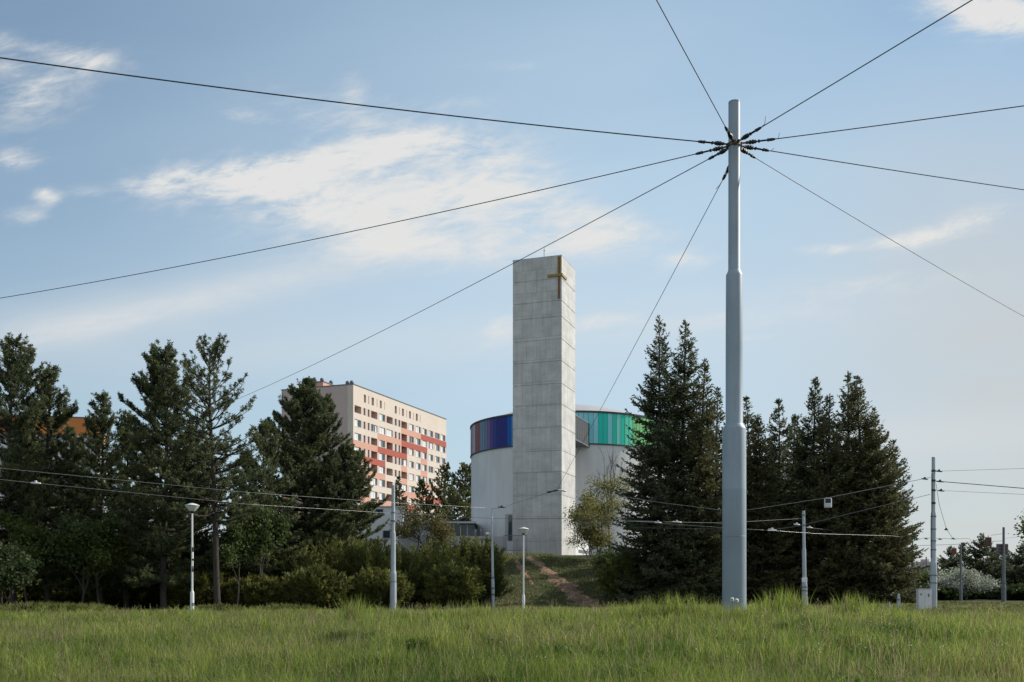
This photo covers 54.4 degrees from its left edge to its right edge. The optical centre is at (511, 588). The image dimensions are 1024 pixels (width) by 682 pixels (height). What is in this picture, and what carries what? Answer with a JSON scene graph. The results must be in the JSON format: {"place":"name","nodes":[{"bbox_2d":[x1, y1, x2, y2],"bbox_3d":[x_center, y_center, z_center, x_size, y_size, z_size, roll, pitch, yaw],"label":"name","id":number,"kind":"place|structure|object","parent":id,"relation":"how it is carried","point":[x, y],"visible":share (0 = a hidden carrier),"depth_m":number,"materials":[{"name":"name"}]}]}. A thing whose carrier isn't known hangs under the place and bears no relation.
{"place":"outdoors","nodes":[
{"label":"outdoors","id":0,"kind":"place"},
{"bbox_2d":[408,521,476,535],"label":"pavilion","id":1,"kind":"structure","parent":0,"point":[467,528],"depth_m":118.50,"materials":[{"name":"metal"}]},
{"bbox_2d":[0,0,1023,570],"label":"sky","id":2,"kind":"structure","parent":0,"point":[103,176],"materials":[{"name":"blue"}]},
{"bbox_2d":[1,538,1023,681],"bbox_3d":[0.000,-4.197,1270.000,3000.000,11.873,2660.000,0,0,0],"label":"ground","id":3,"kind":"structure","parent":0,"point":[545,582],"depth_m":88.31,"materials":[{"name":"green plant"}]},
{"bbox_2d":[0,579,39,604],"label":"juniper bush","id":4,"kind":"object","parent":3,"relation":"on","point":[5,594],"visible":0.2,"depth_m":68.80,"materials":[{"name":"green plant"}]},
{"bbox_2d":[0,538,50,605],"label":"leafy bush","id":5,"kind":"object","parent":3,"relation":"on","point":[16,567],"visible":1,"depth_m":53.62,"materials":[{"name":"green plant"}]},
{"bbox_2d":[0,508,56,603],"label":"sapling","id":6,"kind":"object","parent":3,"relation":"on","point":[20,531],"visible":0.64,"depth_m":61.65,"materials":[{"name":"green plant"}]},
{"bbox_2d":[0,331,72,604],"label":"pine tree","id":7,"kind":"object","parent":3,"relation":"on","point":[16,374],"visible":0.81,"depth_m":63.35,"materials":[{"name":"green plant"}]},
{"bbox_2d":[0,600,84,612],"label":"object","id":8,"kind":"object","parent":3,"relation":"on","point":[13,608],"visible":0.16,"depth_m":45.24,"materials":[{"name":"green plant"}]},
{"bbox_2d":[0,362,92,601],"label":"pine tree","id":9,"kind":"object","parent":3,"relation":"on","point":[52,425],"visible":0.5,"depth_m":65.66,"materials":[{"name":"green plant"}]},
{"bbox_2d":[7,567,87,603],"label":"juniper bush","id":10,"kind":"object","parent":3,"relation":"on","point":[59,596],"visible":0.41,"depth_m":69.69,"materials":[{"name":"green plant"}]},
{"bbox_2d":[0,414,104,528],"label":"orange block","id":11,"kind":"structure","parent":3,"relation":"on","point":[77,423],"depth_m":232.80,"materials":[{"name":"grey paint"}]},
{"bbox_2d":[10,601,118,611],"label":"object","id":12,"kind":"object","parent":3,"relation":"on","point":[69,606],"visible":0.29,"depth_m":45.19,"materials":[{"name":"green plant"}]},
{"bbox_2d":[41,423,99,560],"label":"pine tree","id":13,"kind":"object","parent":3,"relation":"on","point":[74,441],"visible":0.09,"depth_m":73.69,"materials":[{"name":"green plant"}]},
{"bbox_2d":[26,509,130,603],"bbox_3d":[-26.916,-1.811,62.315,5.287,7.004,4.864,0,0,27],"label":"sapling","id":14,"kind":"object","parent":3,"relation":"on","point":[104,528],"visible":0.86,"depth_m":61.68,"materials":[{"name":"green plant"}]},
{"bbox_2d":[51,389,140,605],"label":"pine tree","id":15,"kind":"object","parent":3,"relation":"on","point":[102,424],"visible":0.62,"depth_m":66.33,"materials":[{"name":"green plant"}]},
{"bbox_2d":[64,528,134,603],"bbox_3d":[-26.225,-1.037,63.078,3.724,5.470,4.618,0,0,0],"label":"sapling","id":16,"kind":"object","parent":3,"relation":"on","point":[109,557],"visible":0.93,"depth_m":62.42,"materials":[{"name":"green plant"}]},
{"bbox_2d":[80,573,159,609],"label":"juniper bush","id":17,"kind":"object","parent":3,"relation":"on","point":[114,597],"visible":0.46,"depth_m":71.20,"materials":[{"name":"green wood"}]},
{"bbox_2d":[85,409,171,608],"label":"pine tree","id":18,"kind":"object","parent":3,"relation":"on","point":[124,419],"visible":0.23,"depth_m":68.47,"materials":[{"name":"green plant"}]},
{"bbox_2d":[139,568,184,609],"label":"juniper bush","id":19,"kind":"object","parent":3,"relation":"on","point":[157,601],"visible":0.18,"depth_m":72.81,"materials":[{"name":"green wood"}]},
{"bbox_2d":[102,339,235,609],"bbox_3d":[-22.413,-7.311,65.083,8.588,18.030,7.779,0,0,15],"label":"pine tree","id":20,"kind":"object","parent":3,"relation":"on","point":[165,544],"visible":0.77,"depth_m":63.96,"materials":[{"name":"green plant"}]},
{"bbox_2d":[159,424,223,571],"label":"pine tree","id":21,"kind":"object","parent":3,"relation":"on","point":[206,537],"visible":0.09,"depth_m":75.89,"materials":[{"name":"green plant"}]},
{"bbox_2d":[185,503,199,610],"bbox_3d":[-14.456,-1.315,45.000,0.650,5.102,0.650,0,0,0],"label":"street lamp","id":22,"kind":"object","parent":3,"relation":"on","point":[191,507],"visible":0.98,"depth_m":44.95,"materials":[{"name":"white metal"}]},
{"bbox_2d":[166,568,231,609],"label":"juniper bush","id":23,"kind":"object","parent":3,"relation":"on","point":[203,590],"visible":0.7,"depth_m":67.81,"materials":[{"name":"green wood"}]},
{"bbox_2d":[144,332,276,604],"bbox_3d":[-18.886,-7.221,62.785,7.894,17.977,8.800,0,0,0],"label":"pine tree","id":24,"kind":"object","parent":3,"relation":"on","point":[212,448],"visible":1,"depth_m":62.54,"materials":[{"name":"green plant"}]},
{"bbox_2d":[185,601,254,611],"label":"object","id":25,"kind":"object","parent":3,"relation":"on","point":[217,607],"visible":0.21,"depth_m":47.52,"materials":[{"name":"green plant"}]},
{"bbox_2d":[197,543,264,581],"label":"juniper bush","id":26,"kind":"object","parent":3,"relation":"on","point":[229,572],"visible":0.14,"depth_m":70.82,"materials":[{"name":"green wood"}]},
{"bbox_2d":[204,513,262,604],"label":"sapling","id":27,"kind":"object","parent":3,"relation":"on","point":[238,539],"visible":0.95,"depth_m":65.34,"materials":[{"name":"green plant"}]},
{"bbox_2d":[217,449,266,540],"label":"pine tree","id":28,"kind":"object","parent":3,"relation":"on","point":[225,518],"visible":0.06,"depth_m":75.45,"materials":[{"name":"green plant"}]},
{"bbox_2d":[223,572,291,608],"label":"juniper bush","id":29,"kind":"object","parent":3,"relation":"on","point":[255,591],"visible":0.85,"depth_m":67.13,"materials":[{"name":"green plant"}]},
{"bbox_2d":[227,496,295,580],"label":"sapling","id":30,"kind":"object","parent":3,"relation":"on","point":[272,528],"visible":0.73,"depth_m":67.60,"materials":[{"name":"green plant"}]},
{"bbox_2d":[219,418,314,581],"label":"pine tree","id":31,"kind":"object","parent":3,"relation":"on","point":[264,429],"visible":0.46,"depth_m":71.57,"materials":[{"name":"green plant"}]},
{"bbox_2d":[248,601,324,610],"bbox_3d":[-10.871,1.168,48.051,4.008,1.143,3.123,0,0,0],"label":"juniper bush","id":32,"kind":"object","parent":3,"relation":"on","point":[293,607],"visible":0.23,"depth_m":47.63,"materials":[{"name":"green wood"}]},
{"bbox_2d":[256,540,341,585],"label":"juniper bush","id":33,"kind":"object","parent":3,"relation":"on","point":[304,561],"visible":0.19,"depth_m":72.20,"materials":[{"name":"green plant"}]},
{"bbox_2d":[230,376,377,552],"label":"pine tree","id":34,"kind":"object","parent":3,"relation":"on","point":[312,440],"visible":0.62,"depth_m":78.09,"materials":[{"name":"green plant"}]},
{"bbox_2d":[279,562,354,610],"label":"juniper bush","id":35,"kind":"object","parent":3,"relation":"on","point":[317,585],"visible":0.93,"depth_m":67.33,"materials":[{"name":"green plant"}]},
{"bbox_2d":[307,530,378,609],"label":"juniper bush","id":36,"kind":"object","parent":3,"relation":"on","point":[337,545],"visible":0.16,"depth_m":74.24,"materials":[{"name":"green plant"}]},
{"bbox_2d":[297,442,389,607],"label":"pine tree","id":37,"kind":"object","parent":3,"relation":"on","point":[361,480],"visible":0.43,"depth_m":78.18,"materials":[{"name":"green plant"}]},
{"bbox_2d":[281,377,445,518],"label":"apartment block","id":38,"kind":"structure","parent":3,"relation":"on","point":[393,439],"depth_m":215.80,"materials":[{"name":"beige concrete"}]},
{"bbox_2d":[329,536,403,607],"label":"juniper bush","id":39,"kind":"object","parent":3,"relation":"on","point":[364,555],"visible":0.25,"depth_m":73.23,"materials":[{"name":"green plant"}]},
{"bbox_2d":[357,506,407,549],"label":"white house","id":40,"kind":"structure","parent":3,"relation":"on","point":[384,532],"depth_m":106.04,"materials":[{"name":"paint"}]},
{"bbox_2d":[351,565,415,609],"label":"juniper bush","id":41,"kind":"object","parent":3,"relation":"on","point":[370,584],"visible":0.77,"depth_m":69.68,"materials":[{"name":"green plant"}]},
{"bbox_2d":[390,485,396,608],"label":"tram pole","id":42,"kind":"object","parent":3,"relation":"on","point":[393,591],"visible":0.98,"depth_m":68.86,"materials":[{"name":"grey metal"}]},
{"bbox_2d":[395,476,409,509],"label":"spruce tree","id":43,"kind":"object","parent":3,"relation":"on","point":[398,492],"visible":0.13,"depth_m":149.71,"materials":[{"name":"green plant"}]},
{"bbox_2d":[377,541,436,608],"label":"juniper bush","id":44,"kind":"object","parent":3,"relation":"on","point":[414,571],"visible":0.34,"depth_m":74.95,"materials":[{"name":"green plant"}]},
{"bbox_2d":[396,510,432,549],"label":"young tree","id":45,"kind":"object","parent":3,"relation":"on","point":[412,533],"visible":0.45,"depth_m":100.69,"materials":[{"name":"green plant"}]},
{"bbox_2d":[388,499,460,548],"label":"young tree","id":46,"kind":"object","parent":3,"relation":"on","point":[440,528],"visible":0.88,"depth_m":97.21,"materials":[{"name":"green plant"}]},
{"bbox_2d":[409,478,444,520],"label":"pine tree","id":47,"kind":"object","parent":3,"relation":"on","point":[421,484],"visible":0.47,"depth_m":147.76,"materials":[{"name":"green plant"}]},
{"bbox_2d":[400,534,476,608],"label":"juniper bush","id":48,"kind":"object","parent":3,"relation":"on","point":[449,552],"visible":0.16,"depth_m":77.34,"materials":[{"name":"green plant"}]},
{"bbox_2d":[421,462,465,520],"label":"pine tree","id":49,"kind":"object","parent":3,"relation":"on","point":[446,476],"visible":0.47,"depth_m":149.42,"materials":[{"name":"green plant"}]},
{"bbox_2d":[398,536,506,553],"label":"terrace wall","id":50,"kind":"structure","parent":3,"relation":"on","point":[500,541],"depth_m":103.77,"materials":[{"name":"grey concrete"}]},
{"bbox_2d":[422,559,486,608],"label":"juniper bush","id":51,"kind":"object","parent":3,"relation":"on","point":[450,582],"visible":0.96,"depth_m":72.07,"materials":[{"name":"green plant"}]},
{"bbox_2d":[438,483,470,520],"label":"pine tree","id":52,"kind":"object","parent":3,"relation":"on","point":[453,493],"visible":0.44,"depth_m":139.44,"materials":[{"name":"green plant"}]},
{"bbox_2d":[440,462,470,520],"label":"pine tree","id":53,"kind":"object","parent":3,"relation":"on","point":[463,469],"visible":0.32,"depth_m":151.31,"materials":[{"name":"green plant"}]},
{"bbox_2d":[439,532,483,605],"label":"juniper bush","id":54,"kind":"object","parent":3,"relation":"on","point":[465,544],"visible":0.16,"depth_m":79.14,"materials":[{"name":"green plant"}]},
{"bbox_2d":[462,535,514,605],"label":"juniper bush","id":55,"kind":"object","parent":3,"relation":"on","point":[499,564],"visible":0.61,"depth_m":79.52,"materials":[{"name":"green plant"}]},
{"bbox_2d":[485,509,494,606],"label":"lamp mast","id":56,"kind":"object","parent":3,"relation":"on","point":[492,577],"visible":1,"depth_m":73.93,"materials":[{"name":"grey metal"}]},
{"bbox_2d":[0,586,1023,681],"bbox_3d":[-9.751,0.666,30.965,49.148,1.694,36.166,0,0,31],"label":"grass","id":57,"kind":"structure","parent":3,"relation":"on","point":[582,663],"depth_m":14.35,"materials":[{"name":"green plant"}]},
{"bbox_2d":[519,527,528,610],"bbox_3d":[0.671,-1.046,58.000,0.650,5.068,0.650,0,0,0],"label":"street lamp","id":58,"kind":"object","parent":3,"relation":"on","point":[523,530],"visible":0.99,"depth_m":57.94,"materials":[{"name":"white metal"}]},
{"bbox_2d":[513,250,574,554],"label":"bell tower","id":59,"kind":"structure","parent":3,"relation":"on","point":[543,372],"depth_m":105.00,"materials":[{"name":"concrete"}]},
{"bbox_2d":[470,404,663,555],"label":"round church","id":60,"kind":"structure","parent":3,"relation":"on","point":[491,456],"depth_m":117.11,"materials":[{"name":"white paint"}]},
{"bbox_2d":[561,520,616,558],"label":"leafy bush","id":61,"kind":"object","parent":3,"relation":"on","point":[588,536],"visible":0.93,"depth_m":96.27,"materials":[{"name":"green plant"}]},
{"bbox_2d":[562,470,636,555],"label":"young tree","id":62,"kind":"object","parent":3,"relation":"on","point":[588,512],"visible":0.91,"depth_m":95.00,"materials":[{"name":"green plant"}]},
{"bbox_2d":[586,543,624,574],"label":"leafy bush","id":63,"kind":"object","parent":3,"relation":"on","point":[597,560],"visible":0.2,"depth_m":86.57,"materials":[{"name":"green plant"}]},
{"bbox_2d":[593,446,624,548],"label":"young tree","id":64,"kind":"object","parent":3,"relation":"on","point":[611,462],"visible":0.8,"depth_m":99.83,"materials":[{"name":"green plant"}]},
{"bbox_2d":[593,552,653,595],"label":"juniper bush","id":65,"kind":"object","parent":3,"relation":"on","point":[606,578],"visible":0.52,"depth_m":83.01,"materials":[{"name":"green plant"}]},
{"bbox_2d":[604,314,719,604],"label":"spruce tree","id":66,"kind":"object","parent":3,"relation":"on","point":[661,554],"visible":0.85,"depth_m":80.99,"materials":[{"name":"green plant"}]},
{"bbox_2d":[631,319,749,604],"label":"spruce tree","id":67,"kind":"object","parent":3,"relation":"on","point":[689,370],"visible":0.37,"depth_m":81.39,"materials":[{"name":"green plant"}]},
{"bbox_2d":[660,359,721,604],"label":"spruce tree","id":68,"kind":"object","parent":3,"relation":"on","point":[700,423],"visible":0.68,"depth_m":80.18,"materials":[{"name":"green plant"}]},
{"bbox_2d":[696,386,754,603],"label":"spruce tree","id":69,"kind":"object","parent":3,"relation":"on","point":[719,395],"visible":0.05,"depth_m":85.58,"materials":[{"name":"green plant"}]},
{"bbox_2d":[722,99,746,613],"bbox_3d":[4.465,-4.463,20.000,0.486,10.662,0.486,0,0,0],"label":"tram pole","id":70,"kind":"object","parent":3,"relation":"on","point":[734,507],"visible":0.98,"depth_m":19.85,"materials":[{"name":"grey metal"}]},
{"bbox_2d":[0,57,728,145],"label":"span wire","id":71,"kind":"object","parent":70,"relation":"attached to","point":[717,143],"visible":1,"depth_m":18.05,"materials":[{"name":"brown metal"}]},
{"bbox_2d":[2,145,726,297],"bbox_3d":[-8.468,-8.784,26.433,28.685,0.326,0.092,0,0,26],"label":"span wire","id":72,"kind":"object","parent":70,"relation":"attached to","point":[718,148],"visible":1,"depth_m":23.09,"materials":[{"name":"brown metal"}]},
{"bbox_2d":[226,148,726,403],"bbox_3d":[-6.434,-9.994,40.045,0.092,2.249,45.429,0,0,-29],"label":"span wire","id":73,"kind":"object","parent":70,"relation":"attached to","point":[722,151],"visible":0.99,"depth_m":25.88,"materials":[{"name":"brown metal"}]},
{"bbox_2d":[557,166,727,488],"bbox_3d":[3.252,-6.721,34.048,0.179,3.876,27.989,0,0,-5],"label":"span wire","id":74,"kind":"object","parent":70,"relation":"attached to","point":[724,176],"visible":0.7,"depth_m":25.19,"materials":[{"name":"brown metal"}]},
{"bbox_2d":[656,0,733,141],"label":"span wire","id":75,"kind":"object","parent":70,"relation":"attached to","point":[730,135],"visible":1,"depth_m":17.68,"materials":[{"name":"brown metal"}]},
{"bbox_2d":[737,0,971,141],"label":"span wire","id":76,"kind":"object","parent":70,"relation":"attached to","point":[745,136],"visible":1,"depth_m":17.47,"materials":[{"name":"brown metal"}]},
{"bbox_2d":[740,148,1022,315],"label":"span wire","id":77,"kind":"object","parent":70,"relation":"attached to","point":[744,150],"visible":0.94,"depth_m":23.17,"materials":[{"name":"brown metal"}]},
{"bbox_2d":[741,105,1023,144],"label":"span wire","id":78,"kind":"object","parent":70,"relation":"attached to","point":[750,142],"visible":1,"depth_m":19.28,"materials":[{"name":"brown metal"}]},
{"bbox_2d":[741,145,1023,189],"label":"span wire","id":79,"kind":"object","parent":70,"relation":"attached to","point":[749,147],"visible":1,"depth_m":20.77,"materials":[{"name":"brown metal"}]},
{"bbox_2d":[721,396,790,603],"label":"spruce tree","id":80,"kind":"object","parent":3,"relation":"on","point":[746,420],"visible":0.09,"depth_m":86.97,"materials":[{"name":"green plant"}]},
{"bbox_2d":[746,414,801,602],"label":"spruce tree","id":81,"kind":"object","parent":3,"relation":"on","point":[763,472],"visible":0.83,"depth_m":85.13,"materials":[{"name":"green plant"}]},
{"bbox_2d":[757,398,805,596],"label":"spruce tree","id":82,"kind":"object","parent":3,"relation":"on","point":[780,456],"visible":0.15,"depth_m":89.58,"materials":[{"name":"green plant"}]},
{"bbox_2d":[782,414,808,595],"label":"spruce tree","id":83,"kind":"object","parent":3,"relation":"on","point":[794,429],"visible":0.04,"depth_m":92.74,"materials":[{"name":"green plant"}]},
{"bbox_2d":[801,511,807,604],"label":"tram pole","id":84,"kind":"object","parent":3,"relation":"on","point":[804,582],"visible":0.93,"depth_m":73.88,"materials":[{"name":"grey metal"}]},
{"bbox_2d":[772,377,852,604],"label":"spruce tree","id":85,"kind":"object","parent":3,"relation":"on","point":[801,455],"visible":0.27,"depth_m":87.54,"materials":[{"name":"green plant"}]},
{"bbox_2d":[780,394,873,604],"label":"spruce tree","id":86,"kind":"object","parent":3,"relation":"on","point":[825,488],"visible":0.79,"depth_m":84.20,"materials":[{"name":"green plant"}]},
{"bbox_2d":[817,370,894,601],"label":"spruce tree","id":87,"kind":"object","parent":3,"relation":"on","point":[844,395],"visible":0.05,"depth_m":87.37,"materials":[{"name":"green plant"}]},
{"bbox_2d":[809,375,917,604],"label":"spruce tree","id":88,"kind":"object","parent":3,"relation":"on","point":[856,396],"visible":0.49,"depth_m":84.15,"materials":[{"name":"green plant"}]},
{"bbox_2d":[828,407,923,604],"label":"spruce tree","id":89,"kind":"object","parent":3,"relation":"on","point":[885,454],"visible":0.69,"depth_m":83.67,"materials":[{"name":"green plant"}]},
{"bbox_2d":[871,439,942,603],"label":"spruce tree","id":90,"kind":"object","parent":3,"relation":"on","point":[914,537],"visible":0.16,"depth_m":86.20,"materials":[{"name":"green plant"}]},
{"bbox_2d":[916,589,931,609],"bbox_3d":[26.469,0.744,63.995,0.880,1.446,0.570,0,0,6],"label":"utility cabinet","id":91,"kind":"object","parent":3,"relation":"on","point":[923,597],"visible":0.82,"depth_m":63.74,"materials":[{"name":"grey metal"}]},
{"bbox_2d":[909,565,952,588],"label":"leafy bush","id":92,"kind":"object","parent":3,"relation":"on","point":[924,577],"visible":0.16,"depth_m":122.61,"materials":[{"name":"green plant"}]},
{"bbox_2d":[930,457,936,607],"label":"tram pole","id":93,"kind":"object","parent":3,"relation":"on","point":[933,574],"visible":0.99,"depth_m":66.86,"materials":[{"name":"metal"}]},
{"bbox_2d":[925,586,965,599],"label":"juniper bush","id":94,"kind":"object","parent":3,"relation":"on","point":[946,593],"visible":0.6,"depth_m":114.64,"materials":[{"name":"green plant"}]},
{"bbox_2d":[937,545,967,578],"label":"spruce tree","id":95,"kind":"object","parent":3,"relation":"on","point":[952,561],"visible":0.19,"depth_m":164.35,"materials":[{"name":"green plant"}]},
{"bbox_2d":[923,562,1000,599],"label":"blossoming bush","id":96,"kind":"object","parent":3,"relation":"on","point":[971,581],"visible":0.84,"depth_m":116.87,"materials":[{"name":"grey plant"}]},
{"bbox_2d":[954,590,996,599],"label":"juniper bush","id":97,"kind":"object","parent":3,"relation":"on","point":[976,597],"visible":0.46,"depth_m":121.95,"materials":[{"name":"green plant"}]},
{"bbox_2d":[958,533,1012,586],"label":"spruce tree","id":98,"kind":"object","parent":3,"relation":"on","point":[978,563],"visible":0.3,"depth_m":159.20,"materials":[{"name":"green plant"}]},
{"bbox_2d":[996,527,1007,601],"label":"tram pole","id":99,"kind":"object","parent":3,"relation":"on","point":[1002,549],"visible":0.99,"depth_m":104.90,"materials":[{"name":"grey metal"}]},
{"bbox_2d":[985,583,1023,600],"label":"juniper bush","id":100,"kind":"object","parent":3,"relation":"on","point":[1014,592],"visible":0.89,"depth_m":115.24,"materials":[{"name":"green plant"}]},
{"bbox_2d":[1001,542,1023,585],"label":"spruce tree","id":101,"kind":"object","parent":3,"relation":"on","point":[1016,573],"visible":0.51,"depth_m":159.31,"materials":[{"name":"green plant"}]},
{"bbox_2d":[526,557,611,606],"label":"path","id":102,"kind":"structure","parent":0,"point":[542,567],"depth_m":88.74,"materials":[{"name":"red soil"}]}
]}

